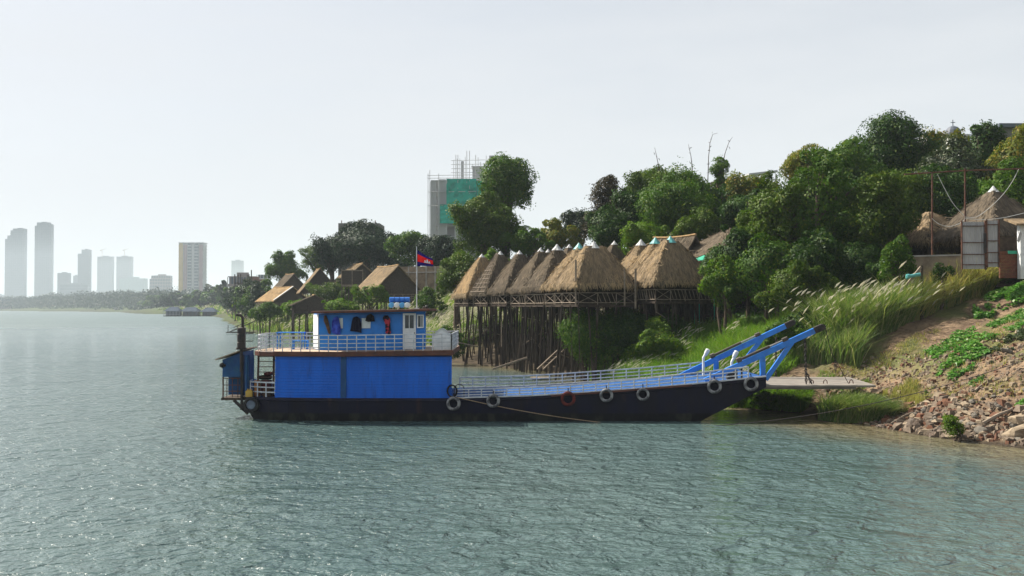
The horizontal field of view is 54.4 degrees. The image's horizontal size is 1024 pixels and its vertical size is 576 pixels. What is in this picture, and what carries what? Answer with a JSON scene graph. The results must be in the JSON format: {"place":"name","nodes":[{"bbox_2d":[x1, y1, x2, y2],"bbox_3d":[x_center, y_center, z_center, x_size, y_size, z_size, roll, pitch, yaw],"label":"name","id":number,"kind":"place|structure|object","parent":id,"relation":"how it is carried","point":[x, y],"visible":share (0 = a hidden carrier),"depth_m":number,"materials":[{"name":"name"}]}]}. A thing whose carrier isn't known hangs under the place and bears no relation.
{"place":"outdoors","nodes":[
{"label":"outdoors","id":0,"kind":"place"},
{"bbox_2d":[0,311,1023,575],"bbox_3d":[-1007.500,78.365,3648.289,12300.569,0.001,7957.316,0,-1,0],"label":"river water","id":1,"kind":"structure","parent":0,"point":[132,445],"depth_m":32.31,"materials":[{"name":"teal liquid"}]},
{"bbox_2d":[215,246,875,420],"bbox_3d":[1.880,2.617,54.159,34.788,9.622,6.680,0,-1,0],"label":"ferry boat","id":2,"kind":"object","parent":1,"relation":"on","point":[374,371],"visible":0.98,"depth_m":51.07,"materials":[{"name":"blue paint"}]},
{"bbox_2d":[0,283,1023,448],"bbox_3d":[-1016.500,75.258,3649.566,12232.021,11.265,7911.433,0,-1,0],"label":"river bank","id":3,"kind":"structure","parent":0,"point":[950,320],"depth_m":59.03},
{"bbox_2d":[4,228,26,299],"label":"tower block","id":4,"kind":"structure","parent":3,"relation":"on","point":[15,283],"depth_m":4403.99,"materials":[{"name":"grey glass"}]},
{"bbox_2d":[34,222,53,296],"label":"tower block","id":5,"kind":"structure","parent":3,"relation":"on","point":[43,259],"depth_m":4404.27,"materials":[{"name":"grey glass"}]},
{"bbox_2d":[77,249,91,286],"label":"tower block","id":6,"kind":"structure","parent":3,"relation":"on","point":[84,265],"depth_m":4003.39,"materials":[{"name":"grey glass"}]},
{"bbox_2d":[0,286,199,309],"bbox_3d":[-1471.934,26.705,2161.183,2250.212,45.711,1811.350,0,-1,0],"label":"treeline","id":7,"kind":"object","parent":3,"relation":"on","point":[99,300],"visible":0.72,"depth_m":1721.34,"materials":[{"name":"green plant"}]},
{"bbox_2d":[97,249,113,294],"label":"tower block","id":8,"kind":"structure","parent":3,"relation":"on","point":[105,273],"depth_m":5203.16,"materials":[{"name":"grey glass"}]},
{"bbox_2d":[116,249,133,292],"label":"tower block","id":9,"kind":"structure","parent":3,"relation":"on","point":[124,266],"depth_m":5203.57,"materials":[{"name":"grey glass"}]},
{"bbox_2d":[119,277,147,293],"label":"tower block","id":10,"kind":"structure","parent":3,"relation":"on","point":[136,284],"depth_m":5001.64,"materials":[{"name":"grey concrete"}]},
{"bbox_2d":[178,242,207,292],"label":"tower block","id":11,"kind":"structure","parent":3,"relation":"on","point":[192,261],"depth_m":1901.47,"materials":[{"name":"beige concrete"}]},
{"bbox_2d":[248,302,284,333],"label":"tree","id":12,"kind":"object","parent":3,"relation":"on","point":[265,310],"visible":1,"depth_m":203.69,"materials":[{"name":"green plant"}]},
{"bbox_2d":[255,286,306,333],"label":"stilt house","id":13,"kind":"structure","parent":3,"relation":"on","point":[278,296],"depth_m":215.36,"materials":[{"name":"plant"}]},
{"bbox_2d":[262,249,308,281],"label":"tree","id":14,"kind":"object","parent":3,"relation":"on","point":[282,265],"visible":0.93,"depth_m":258.21,"materials":[{"name":"green plant"}]},
{"bbox_2d":[287,294,331,338],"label":"stilt house","id":15,"kind":"structure","parent":3,"relation":"on","point":[307,305],"depth_m":169.79,"materials":[{"name":"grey wood"}]},
{"bbox_2d":[295,268,329,320],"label":"stilt house","id":16,"kind":"structure","parent":3,"relation":"on","point":[319,277],"depth_m":205.12,"materials":[{"name":"plant"}]},
{"bbox_2d":[304,278,340,300],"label":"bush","id":17,"kind":"object","parent":3,"relation":"on","point":[330,293],"visible":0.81,"depth_m":183.36,"materials":[{"name":"green plant"}]},
{"bbox_2d":[309,232,358,281],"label":"tree","id":18,"kind":"object","parent":3,"relation":"on","point":[323,257],"visible":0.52,"depth_m":203.47,"materials":[{"name":"green plant"}]},
{"bbox_2d":[239,292,453,337],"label":"upstream grass","id":19,"kind":"structure","parent":3,"relation":"on","point":[278,326],"depth_m":200.25,"materials":[{"name":"green plant"}]},
{"bbox_2d":[341,269,365,309],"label":"lookout house","id":20,"kind":"structure","parent":3,"relation":"on","point":[350,278],"depth_m":165.06,"materials":[{"name":"grey wood"}]},
{"bbox_2d":[317,219,414,270],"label":"tree","id":21,"kind":"object","parent":3,"relation":"on","point":[365,243],"visible":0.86,"depth_m":196.80,"materials":[{"name":"green plant"}]},
{"bbox_2d":[350,284,391,309],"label":"tree","id":22,"kind":"object","parent":3,"relation":"on","point":[378,291],"visible":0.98,"depth_m":146.12,"materials":[{"name":"green plant"}]},
{"bbox_2d":[356,264,420,309],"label":"stilt house","id":23,"kind":"structure","parent":3,"relation":"on","point":[396,280],"depth_m":150.51,"materials":[{"name":"plant"}]},
{"bbox_2d":[383,230,428,265],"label":"tree","id":24,"kind":"object","parent":3,"relation":"on","point":[400,248],"visible":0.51,"depth_m":177.60,"materials":[{"name":"green plant"}]},
{"bbox_2d":[400,266,452,304],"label":"block wall","id":25,"kind":"structure","parent":3,"relation":"on","point":[427,276],"depth_m":158.04,"materials":[{"name":"beige concrete"}]},
{"bbox_2d":[414,286,447,318],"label":"bush","id":26,"kind":"object","parent":3,"relation":"on","point":[427,298],"visible":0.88,"depth_m":133.63,"materials":[{"name":"green plant"}]},
{"bbox_2d":[415,234,469,265],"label":"tree","id":27,"kind":"object","parent":3,"relation":"on","point":[437,249],"visible":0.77,"depth_m":169.69,"materials":[{"name":"green plant"}]},
{"bbox_2d":[434,247,474,331],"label":"tree","id":28,"kind":"object","parent":3,"relation":"on","point":[459,264],"visible":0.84,"depth_m":110.67,"materials":[{"name":"green plant"}]},
{"bbox_2d":[427,151,503,259],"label":"unfinished building","id":29,"kind":"structure","parent":3,"relation":"on","point":[443,193],"depth_m":300.44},
{"bbox_2d":[451,254,510,363],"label":"stilt hut","id":30,"kind":"object","parent":3,"relation":"on","point":[459,296],"visible":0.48,"depth_m":104.22,"materials":[{"name":"wood"}]},
{"bbox_2d":[445,190,523,259],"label":"tree","id":31,"kind":"object","parent":3,"relation":"on","point":[486,218],"visible":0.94,"depth_m":122.46,"materials":[{"name":"green plant"}]},
{"bbox_2d":[464,251,527,365],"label":"stilt hut","id":32,"kind":"object","parent":3,"relation":"on","point":[485,282],"visible":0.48,"depth_m":100.50,"materials":[{"name":"brown wood"}]},
{"bbox_2d":[476,151,539,258],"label":"tree","id":33,"kind":"object","parent":3,"relation":"on","point":[509,181],"visible":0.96,"depth_m":133.56,"materials":[{"name":"green plant"}]},
{"bbox_2d":[487,250,548,368],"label":"stilt hut","id":34,"kind":"object","parent":3,"relation":"on","point":[507,275],"visible":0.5,"depth_m":96.55,"materials":[{"name":"brown wood"}]},
{"bbox_2d":[498,225,555,259],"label":"tree","id":35,"kind":"object","parent":3,"relation":"on","point":[525,242],"visible":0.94,"depth_m":121.08,"materials":[{"name":"green plant"}]},
{"bbox_2d":[506,248,564,371],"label":"stilt hut","id":36,"kind":"object","parent":3,"relation":"on","point":[535,260],"visible":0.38,"depth_m":92.44,"materials":[{"name":"brown wood"}]},
{"bbox_2d":[426,302,671,346],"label":"plumed grass","id":37,"kind":"structure","parent":3,"relation":"on","point":[438,328],"depth_m":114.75,"materials":[{"name":"green plant"}]},
{"bbox_2d":[519,244,584,373],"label":"stilt hut","id":38,"kind":"object","parent":3,"relation":"on","point":[534,296],"visible":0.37,"depth_m":88.71,"materials":[{"name":"brown wood"}]},
{"bbox_2d":[538,217,583,250],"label":"tree","id":39,"kind":"object","parent":3,"relation":"on","point":[557,233],"visible":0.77,"depth_m":124.52,"materials":[{"name":"green plant"}]},
{"bbox_2d":[559,207,592,246],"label":"tree","id":40,"kind":"object","parent":3,"relation":"on","point":[573,218],"visible":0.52,"depth_m":138.68,"materials":[{"name":"green plant"}]},
{"bbox_2d":[539,243,613,377],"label":"stilt hut","id":41,"kind":"object","parent":3,"relation":"on","point":[549,299],"visible":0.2,"depth_m":84.77,"materials":[{"name":"wood"}]},
{"bbox_2d":[555,307,622,380],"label":"bush","id":42,"kind":"object","parent":3,"relation":"on","point":[582,329],"visible":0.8,"depth_m":77.99,"materials":[{"name":"green plant"}]},
{"bbox_2d":[548,241,639,381],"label":"stilt hut","id":43,"kind":"object","parent":3,"relation":"on","point":[598,283],"visible":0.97,"depth_m":78.93,"materials":[{"name":"plant"}]},
{"bbox_2d":[573,174,629,244],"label":"tree","id":44,"kind":"object","parent":3,"relation":"on","point":[609,182],"visible":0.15,"depth_m":111.25,"materials":[{"name":"green plant"}]},
{"bbox_2d":[584,202,630,248],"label":"tree","id":45,"kind":"object","parent":3,"relation":"on","point":[607,223],"visible":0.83,"depth_m":103.05,"materials":[{"name":"green plant"}]},
{"bbox_2d":[609,183,656,246],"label":"tree","id":46,"kind":"object","parent":3,"relation":"on","point":[622,202],"visible":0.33,"depth_m":105.73,"materials":[{"name":"green plant"}]},
{"bbox_2d":[597,299,674,366],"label":"bush","id":47,"kind":"object","parent":3,"relation":"on","point":[627,321],"visible":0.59,"depth_m":77.79,"materials":[{"name":"green plant"}]},
{"bbox_2d":[618,221,669,313],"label":"tree","id":48,"kind":"object","parent":3,"relation":"on","point":[635,234],"visible":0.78,"depth_m":94.99,"materials":[{"name":"green plant"}]},
{"bbox_2d":[617,164,679,195],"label":"tree","id":49,"kind":"object","parent":3,"relation":"on","point":[639,180],"visible":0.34,"depth_m":110.88,"materials":[{"name":"green plant"}]},
{"bbox_2d":[621,316,683,362],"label":"bush","id":50,"kind":"object","parent":3,"relation":"on","point":[653,339],"visible":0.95,"depth_m":74.74,"materials":[{"name":"green plant"}]},
{"bbox_2d":[623,312,690,343],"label":"bush","id":51,"kind":"object","parent":3,"relation":"on","point":[680,323],"visible":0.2,"depth_m":77.85,"materials":[{"name":"green plant"}]},
{"bbox_2d":[627,237,691,322],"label":"stilt hut","id":52,"kind":"object","parent":3,"relation":"on","point":[642,257],"visible":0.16,"depth_m":84.45,"materials":[{"name":"plant"}]},
{"bbox_2d":[631,236,713,331],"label":"stilt hut","id":53,"kind":"object","parent":3,"relation":"on","point":[667,271],"visible":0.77,"depth_m":78.81,"materials":[{"name":"plant"}]},
{"bbox_2d":[632,233,717,322],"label":"stilt house","id":54,"kind":"structure","parent":3,"relation":"on","point":[690,242],"depth_m":88.28,"materials":[{"name":"brown plant"}]},
{"bbox_2d":[634,177,721,235],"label":"tree","id":55,"kind":"object","parent":3,"relation":"on","point":[668,204],"visible":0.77,"depth_m":97.47,"materials":[{"name":"green plant"}]},
{"bbox_2d":[656,156,717,196],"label":"tree","id":56,"kind":"object","parent":3,"relation":"on","point":[682,174],"visible":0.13,"depth_m":106.03,"materials":[{"name":"green plant"}]},
{"bbox_2d":[667,206,721,318],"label":"tree","id":57,"kind":"object","parent":3,"relation":"on","point":[702,223],"visible":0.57,"depth_m":90.85,"materials":[{"name":"green plant"}]},
{"bbox_2d":[584,320,826,373],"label":"slope plumes","id":58,"kind":"object","parent":3,"relation":"on","point":[744,369],"visible":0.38,"depth_m":73.68,"materials":[{"name":"plant"}]},
{"bbox_2d":[576,296,849,380],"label":"slope grass","id":59,"kind":"structure","parent":3,"relation":"on","point":[742,333],"depth_m":70.75,"materials":[{"name":"green plant"}]},
{"bbox_2d":[709,156,729,188],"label":"tree","id":60,"kind":"object","parent":3,"relation":"on","point":[718,169],"visible":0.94,"depth_m":109.79,"materials":[{"name":"green plant"}]},
{"bbox_2d":[697,254,746,334],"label":"tree","id":61,"kind":"object","parent":3,"relation":"on","point":[721,272],"visible":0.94,"depth_m":73.52,"materials":[{"name":"green plant"}]},
{"bbox_2d":[699,224,760,322],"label":"tree","id":62,"kind":"object","parent":3,"relation":"on","point":[734,248],"visible":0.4,"depth_m":75.47,"materials":[{"name":"green plant"}]},
{"bbox_2d":[676,227,785,317],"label":"stilt hut","id":63,"kind":"object","parent":3,"relation":"on","point":[710,241],"visible":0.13,"depth_m":87.27,"materials":[{"name":"brown plant"}]},
{"bbox_2d":[713,188,773,227],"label":"tree","id":64,"kind":"object","parent":3,"relation":"on","point":[728,212],"visible":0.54,"depth_m":95.20,"materials":[{"name":"green plant"}]},
{"bbox_2d":[721,169,781,204],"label":"tree","id":65,"kind":"object","parent":3,"relation":"on","point":[747,186],"visible":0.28,"depth_m":103.30,"materials":[{"name":"green plant"}]},
{"bbox_2d":[723,231,798,322],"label":"tree","id":66,"kind":"object","parent":3,"relation":"on","point":[764,262],"visible":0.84,"depth_m":71.37,"materials":[{"name":"green plant"}]},
{"bbox_2d":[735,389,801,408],"bbox_3d":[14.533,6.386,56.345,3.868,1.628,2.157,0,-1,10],"label":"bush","id":67,"kind":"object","parent":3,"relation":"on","point":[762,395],"visible":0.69,"depth_m":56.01,"materials":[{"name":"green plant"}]},
{"bbox_2d":[727,375,817,411],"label":"grass","id":68,"kind":"structure","parent":3,"relation":"on","point":[798,405],"depth_m":55.99,"materials":[{"name":"green plant"}]},
{"bbox_2d":[735,170,810,317],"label":"tree","id":69,"kind":"object","parent":3,"relation":"on","point":[771,218],"visible":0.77,"depth_m":74.02,"materials":[{"name":"green plant"}]},
{"bbox_2d":[763,319,809,359],"bbox_3d":[17.039,3.595,61.944,2.299,3.328,2.545,1,-2,-44],"label":"bush","id":70,"kind":"object","parent":3,"relation":"on","point":[789,333],"visible":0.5,"depth_m":61.47,"materials":[{"name":"green plant"}]},
{"bbox_2d":[750,259,840,310],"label":"tree","id":71,"kind":"object","parent":3,"relation":"on","point":[802,276],"visible":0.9,"depth_m":67.00,"materials":[{"name":"green plant"}]},
{"bbox_2d":[779,143,831,181],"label":"tree","id":72,"kind":"object","parent":3,"relation":"on","point":[792,162],"visible":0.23,"depth_m":98.67,"materials":[{"name":"green plant"}]},
{"bbox_2d":[786,227,852,305],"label":"tree","id":73,"kind":"object","parent":3,"relation":"on","point":[823,249],"visible":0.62,"depth_m":68.55,"materials":[{"name":"green plant"}]},
{"bbox_2d":[781,146,862,242],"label":"tree","id":74,"kind":"object","parent":3,"relation":"on","point":[826,207],"visible":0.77,"depth_m":72.87,"materials":[{"name":"green plant"}]},
{"bbox_2d":[788,307,899,368],"bbox_3d":[21.017,2.819,61.641,7.336,4.132,7.734,1,-1,-35],"label":"reed margin","id":75,"kind":"object","parent":3,"relation":"on","point":[848,343],"visible":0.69,"depth_m":60.02,"materials":[{"name":"green plant"}]},
{"bbox_2d":[801,389,912,423],"bbox_3d":[17.425,5.988,49.980,5.616,1.729,4.726,0,-1,18],"label":"ramp tuft","id":76,"kind":"object","parent":3,"relation":"on","point":[872,412],"visible":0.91,"depth_m":49.92,"materials":[{"name":"green plant"}]},
{"bbox_2d":[822,133,893,193],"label":"tree","id":77,"kind":"object","parent":3,"relation":"on","point":[848,155],"visible":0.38,"depth_m":89.45,"materials":[{"name":"green plant"}]},
{"bbox_2d":[840,239,884,295],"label":"tree","id":78,"kind":"object","parent":3,"relation":"on","point":[857,259],"visible":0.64,"depth_m":69.70,"materials":[{"name":"green plant"}]},
{"bbox_2d":[774,271,967,342],"bbox_3d":[22.951,1.444,62.967,12.959,5.672,10.746,0,-1,0],"label":"reed stand","id":79,"kind":"object","parent":3,"relation":"on","point":[898,303],"visible":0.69,"depth_m":61.62,"materials":[{"name":"green plant"}]},
{"bbox_2d":[768,261,964,329],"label":"reed plumes","id":80,"kind":"object","parent":79,"relation":"attached to","point":[865,288],"visible":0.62,"depth_m":62.29,"materials":[{"name":"beige plant"}]},
{"bbox_2d":[837,167,922,287],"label":"tree","id":81,"kind":"object","parent":3,"relation":"on","point":[885,210],"visible":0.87,"depth_m":70.46,"materials":[{"name":"green plant"}]},
{"bbox_2d":[823,327,940,377],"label":"path tufts","id":82,"kind":"object","parent":3,"relation":"on","point":[893,354],"visible":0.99,"depth_m":58.38,"materials":[{"name":"green plant"}]},
{"bbox_2d":[842,109,944,175],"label":"tree","id":83,"kind":"object","parent":3,"relation":"on","point":[894,142],"visible":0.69,"depth_m":93.94,"materials":[{"name":"green plant"}]},
{"bbox_2d":[876,234,916,291],"bbox_3d":[24.936,-0.727,64.597,2.454,5.607,2.548,0,-1,0],"label":"tree","id":84,"kind":"object","parent":3,"relation":"on","point":[895,256],"visible":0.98,"depth_m":64.19,"materials":[{"name":"green plant"}]},
{"bbox_2d":[880,375,931,415],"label":"ramp side grass","id":85,"kind":"structure","parent":3,"relation":"on","point":[912,389],"depth_m":51.34,"materials":[{"name":"green plant"}]},
{"bbox_2d":[888,165,937,217],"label":"tree","id":86,"kind":"object","parent":3,"relation":"on","point":[913,185],"visible":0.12,"depth_m":78.99,"materials":[{"name":"green plant"}]},
{"bbox_2d":[826,271,1007,339],"bbox_3d":[27.020,1.313,64.875,18.341,5.895,8.097,0,-1,-15],"label":"reed skirt","id":87,"kind":"object","parent":3,"relation":"on","point":[946,302],"visible":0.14,"depth_m":63.03,"materials":[{"name":"green plant"}]},
{"bbox_2d":[821,326,1023,446],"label":"rubble","id":88,"kind":"object","parent":3,"relation":"on","point":[927,415],"visible":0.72,"depth_m":48.21,"materials":[{"name":"stone"}]},
{"bbox_2d":[885,212,960,283],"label":"stilt hut","id":89,"kind":"object","parent":3,"relation":"on","point":[920,233],"visible":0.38,"depth_m":72.69,"materials":[{"name":"plant"}]},
{"bbox_2d":[903,254,961,301],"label":"retaining wall","id":90,"kind":"structure","parent":3,"relation":"on","point":[928,261],"depth_m":65.68,"materials":[{"name":"beige concrete"}]},
{"bbox_2d":[872,252,1008,320],"bbox_3d":[29.903,-0.291,66.426,16.946,5.099,9.338,1,-1,-32],"label":"drying reed stand","id":91,"kind":"object","parent":3,"relation":"on","point":[976,273],"visible":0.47,"depth_m":64.37,"materials":[{"name":"green plant"}]},
{"bbox_2d":[903,163,981,219],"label":"tree","id":92,"kind":"object","parent":3,"relation":"on","point":[943,204],"visible":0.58,"depth_m":78.98,"materials":[{"name":"green plant"}]},
{"bbox_2d":[911,132,994,208],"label":"tree","id":93,"kind":"object","parent":3,"relation":"on","point":[953,154],"visible":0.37,"depth_m":87.82,"materials":[{"name":"green plant"}]},
{"bbox_2d":[941,413,965,441],"bbox_3d":[19.219,6.264,43.283,0.989,1.616,1.067,-1,-1,39],"label":"bush","id":94,"kind":"object","parent":3,"relation":"on","point":[952,422],"visible":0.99,"depth_m":43.14,"materials":[{"name":"green plant"}]},
{"bbox_2d":[889,312,1023,402],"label":"dry tufts","id":95,"kind":"object","parent":3,"relation":"on","point":[994,391],"visible":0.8,"depth_m":50.81,"materials":[{"name":"green plant"}]},
{"bbox_2d":[936,339,991,380],"bbox_3d":[24.031,3.780,52.591,4.952,2.060,2.256,1,-1,-39],"label":"creeper patch","id":96,"kind":"object","parent":3,"relation":"on","point":[981,349],"visible":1,"depth_m":52.51,"materials":[{"name":"green plant"}]},
{"bbox_2d":[904,168,1023,254],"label":"pipe gantry","id":97,"kind":"object","parent":3,"relation":"on","point":[964,170],"visible":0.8,"depth_m":66.02,"materials":[{"name":"metal"}]},
{"bbox_2d":[921,186,1023,286],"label":"stilt hut","id":98,"kind":"object","parent":3,"relation":"on","point":[1005,205],"visible":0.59,"depth_m":69.31,"materials":[{"name":"beige plant"}]},
{"bbox_2d":[922,308,1023,358],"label":"creeper patch","id":99,"kind":"object","parent":3,"relation":"on","point":[950,342],"visible":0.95,"depth_m":56.59,"materials":[{"name":"green plant"}]},
{"bbox_2d":[961,219,999,269],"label":"corrugated gate","id":100,"kind":"structure","parent":3,"relation":"on","point":[980,245],"depth_m":63.06,"materials":[{"name":"metal"}]},
{"bbox_2d":[965,119,1014,187],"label":"tree","id":101,"kind":"object","parent":3,"relation":"on","point":[986,140],"visible":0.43,"depth_m":93.80,"materials":[{"name":"green plant"}]},
{"bbox_2d":[969,155,1023,204],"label":"tree","id":102,"kind":"object","parent":3,"relation":"on","point":[1002,180],"visible":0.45,"depth_m":82.86,"materials":[{"name":"green plant"}]},
{"bbox_2d":[971,280,1023,318],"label":"creeper patch","id":103,"kind":"object","parent":3,"relation":"on","point":[1014,293],"visible":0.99,"depth_m":62.08,"materials":[{"name":"green plant"}]},
{"bbox_2d":[981,123,1023,179],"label":"tree","id":104,"kind":"object","parent":3,"relation":"on","point":[1015,148],"visible":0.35,"depth_m":89.46,"materials":[{"name":"green plant"}]},
{"bbox_2d":[999,237,1017,277],"bbox_3d":[32.142,-1.979,64.222,1.474,2.681,0.460,0,-1,0],"label":"brick panel","id":105,"kind":"object","parent":3,"relation":"on","point":[1008,248],"visible":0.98,"depth_m":64.06,"materials":[{"name":"brown brick"}]},
{"bbox_2d":[1004,219,1023,278],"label":"white shed","id":106,"kind":"structure","parent":3,"relation":"on","point":[1020,248],"depth_m":63.58,"materials":[{"name":"paint"}]},
{"bbox_2d":[0,0,1023,306],"label":"sky","id":107,"kind":"structure","parent":0,"point":[247,130],"materials":[{"name":"white"}]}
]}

